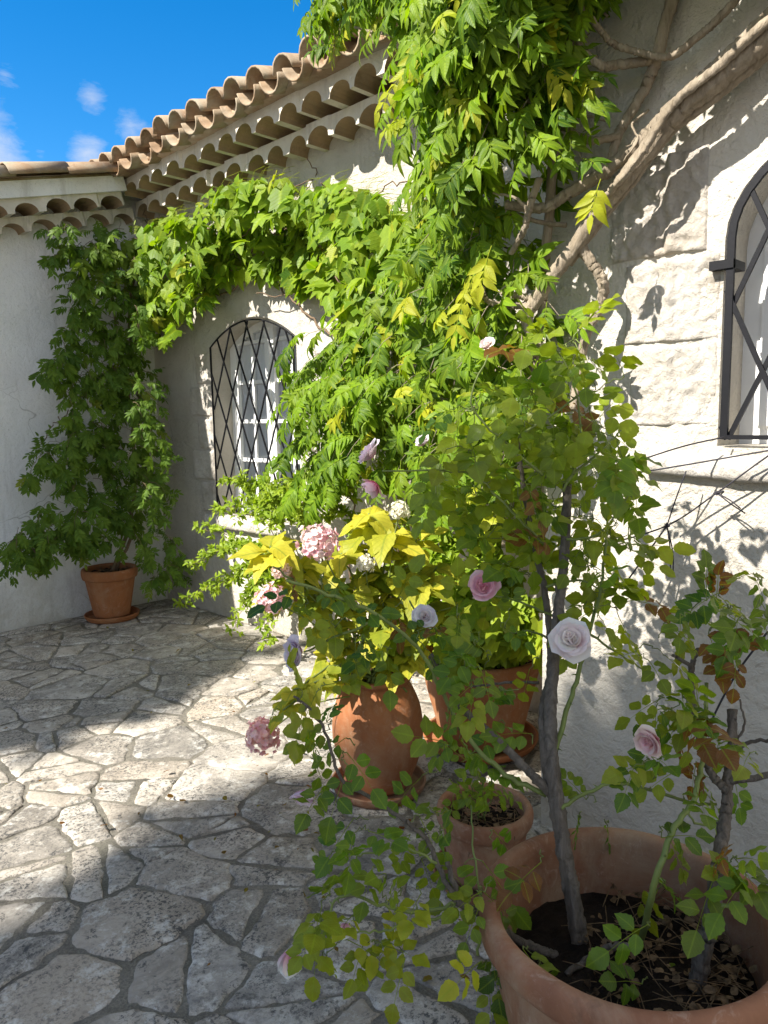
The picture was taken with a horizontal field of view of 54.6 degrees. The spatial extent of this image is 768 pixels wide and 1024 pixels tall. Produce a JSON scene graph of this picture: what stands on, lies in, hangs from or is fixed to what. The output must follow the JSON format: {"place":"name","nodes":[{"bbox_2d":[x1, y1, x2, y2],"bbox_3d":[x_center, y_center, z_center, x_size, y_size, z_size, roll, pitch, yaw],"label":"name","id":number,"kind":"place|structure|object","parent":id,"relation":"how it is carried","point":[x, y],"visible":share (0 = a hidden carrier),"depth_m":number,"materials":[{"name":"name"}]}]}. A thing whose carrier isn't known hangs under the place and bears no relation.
{"place":"outdoors","nodes":[
{"label":"outdoors","id":0,"kind":"place"},
{"bbox_2d":[0,0,342,161],"label":"sky","id":1,"kind":"structure","parent":0,"point":[79,78],"materials":[{"name":"blue"}]},
{"bbox_2d":[0,599,552,1023],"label":"flagstone paving","id":2,"kind":"structure","parent":0,"point":[129,924],"depth_m":2.67,"materials":[{"name":"grey stone"}]},
{"bbox_2d":[84,606,139,623],"bbox_3d":[-2.067,0.784,5.660,0.400,0.046,0.400,6,10,44],"label":"pot saucer","id":3,"kind":"object","parent":2,"relation":"on","point":[89,616],"visible":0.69,"depth_m":5.53,"materials":[{"name":"ceramic"}]},
{"bbox_2d":[81,562,139,618],"bbox_3d":[-2.066,0.593,5.639,0.410,0.375,0.419,6,10,44],"label":"terracotta pot","id":4,"kind":"object","parent":3,"relation":"on","point":[110,592],"visible":0.96,"depth_m":5.51,"materials":[{"name":"ceramic"}]},
{"bbox_2d":[0,216,195,602],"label":"potted wisteria","id":5,"kind":"object","parent":4,"relation":"in","point":[106,256],"visible":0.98,"depth_m":5.21,"materials":[{"name":"green plant"}]},
{"bbox_2d":[3,621,530,981],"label":"fallen leaves","id":6,"kind":"object","parent":2,"relation":"on","point":[425,978],"visible":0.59,"depth_m":2.67,"materials":[{"name":"brown plant"}]},
{"bbox_2d":[172,442,540,662],"bbox_3d":[-0.368,0.241,4.201,0.531,1.383,3.284,-7,9,-39],"label":"flowering shrub","id":7,"kind":"object","parent":2,"relation":"on","point":[267,501],"visible":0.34,"depth_m":4.50,"materials":[{"name":"green plant"}]},
{"bbox_2d":[332,765,425,808],"bbox_3d":[-0.022,1.090,2.994,0.380,0.046,0.380,6,10,44],"label":"pot saucer","id":8,"kind":"object","parent":2,"relation":"on","point":[359,800],"visible":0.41,"depth_m":2.92,"materials":[{"name":"ceramic"}]},
{"bbox_2d":[332,668,422,795],"bbox_3d":[-0.023,0.859,2.965,0.367,0.455,0.365,6,10,44],"label":"terracotta jar","id":9,"kind":"object","parent":8,"relation":"on","point":[367,721],"visible":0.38,"depth_m":2.82,"materials":[{"name":"ceramic"}]},
{"bbox_2d":[226,500,470,755],"bbox_3d":[-0.118,0.408,2.789,0.899,0.929,0.482,-5,8,-27],"label":"hydrangea","id":10,"kind":"object","parent":9,"relation":"in","point":[383,536],"visible":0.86,"depth_m":2.71,"materials":[{"name":"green plant"}]},
{"bbox_2d":[433,846,479,904],"bbox_3d":[0.322,1.163,2.400,0.330,0.040,0.330,6,10,44],"label":"pot saucer","id":11,"kind":"object","parent":2,"relation":"on","point":[446,891],"visible":0.04,"depth_m":2.33,"materials":[{"name":"ceramic"}]},
{"bbox_2d":[435,782,533,889],"bbox_3d":[0.317,1.018,2.387,0.317,0.276,0.338,-3,7,-13],"label":"terracotta pot","id":12,"kind":"object","parent":11,"relation":"on","point":[516,820],"visible":0.64,"depth_m":2.29,"materials":[{"name":"ceramic"}]},
{"bbox_2d":[440,741,522,832],"bbox_3d":[0.265,0.851,2.221,0.232,0.330,0.218,-4,8,-23],"label":"seedling","id":13,"kind":"object","parent":12,"relation":"on","point":[457,804],"visible":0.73,"depth_m":2.19,"materials":[{"name":"green plant"}]},
{"bbox_2d":[423,717,538,764],"bbox_3d":[0.438,1.028,3.400,0.524,0.051,0.524,6,10,44],"label":"pot saucer","id":14,"kind":"object","parent":2,"relation":"on","point":[501,758],"visible":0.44,"depth_m":3.29,"materials":[{"name":"ceramic"}]},
{"bbox_2d":[424,643,542,752],"bbox_3d":[0.435,0.822,3.372,0.580,0.410,0.575,6,10,44],"label":"terracotta pot","id":15,"kind":"object","parent":14,"relation":"on","point":[516,712],"visible":0.2,"depth_m":3.19,"materials":[{"name":"ceramic"}]},
{"bbox_2d":[428,582,542,678],"bbox_3d":[0.390,0.481,3.177,0.509,0.476,0.756,-3,8,-17],"label":"potted plant","id":16,"kind":"object","parent":15,"relation":"on","point":[503,657],"visible":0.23,"depth_m":2.98,"materials":[{"name":"green plant"}]},
{"bbox_2d":[479,827,767,1023],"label":"terracotta pot","id":17,"kind":"object","parent":2,"relation":"on","point":[618,879],"visible":0.68,"depth_m":1.49,"materials":[{"name":"ceramic"}]},
{"bbox_2d":[247,293,716,1023],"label":"rose bush","id":18,"kind":"object","parent":17,"relation":"in","point":[533,547],"visible":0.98,"depth_m":1.62,"materials":[{"name":"green plant"}]},
{"bbox_2d":[601,549,767,994],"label":"rose bush","id":19,"kind":"object","parent":17,"relation":"on","point":[649,740],"visible":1,"depth_m":1.47,"materials":[{"name":"green plant"}]},
{"bbox_2d":[706,631,767,736],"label":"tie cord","id":20,"kind":"object","parent":19,"relation":"attached to","point":[732,680],"visible":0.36,"depth_m":1.69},
{"bbox_2d":[0,0,767,886],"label":"stone house","id":21,"kind":"structure","parent":0,"point":[678,248],"depth_m":2.52,"materials":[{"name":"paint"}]},
{"bbox_2d":[190,319,320,540],"bbox_3d":[-0.828,-0.627,5.249,1.613,1.542,0.343,6,10,44],"label":"window","id":22,"kind":"structure","parent":21,"relation":"in","point":[256,390],"depth_m":5.42,"materials":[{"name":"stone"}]},
{"bbox_2d":[121,159,518,375],"bbox_3d":[-0.713,-1.395,4.439,0.755,1.601,4.434,-6,9,-36],"label":"virginia creeper","id":23,"kind":"object","parent":21,"relation":"attached to","point":[355,229],"visible":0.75,"depth_m":4.42,"materials":[{"name":"green plant"}]},
{"bbox_2d":[257,0,767,547],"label":"climbing wisteria","id":24,"kind":"object","parent":21,"relation":"attached to","point":[471,74],"visible":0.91,"depth_m":2.30,"materials":[{"name":"green plant"}]},
{"bbox_2d":[603,455,767,570],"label":"tie cord","id":25,"kind":"object","parent":21,"relation":"attached to","point":[721,491],"visible":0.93,"depth_m":2.13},
{"bbox_2d":[629,526,666,577],"bbox_3d":[0.756,0.128,2.163,0.144,0.175,0.013,-3,8,-14],"label":"tie cord","id":26,"kind":"object","parent":25,"relation":"attached to","point":[663,530],"visible":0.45,"depth_m":2.16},
{"bbox_2d":[648,436,724,457],"bbox_3d":[0.821,-0.172,2.066,0.272,0.070,0.018,-2,7,-6],"label":"tie cord","id":27,"kind":"object","parent":21,"relation":"attached to","point":[685,446],"visible":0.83,"depth_m":2.06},
{"bbox_2d":[610,144,767,482],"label":"stone window surround","id":28,"kind":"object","parent":21,"relation":"in","point":[671,195],"depth_m":2.17,"materials":[{"name":"stone"}]},
{"bbox_2d":[641,450,767,472],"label":"tie cord","id":29,"kind":"object","parent":21,"relation":"attached to","point":[709,460],"visible":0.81,"depth_m":2.03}
]}

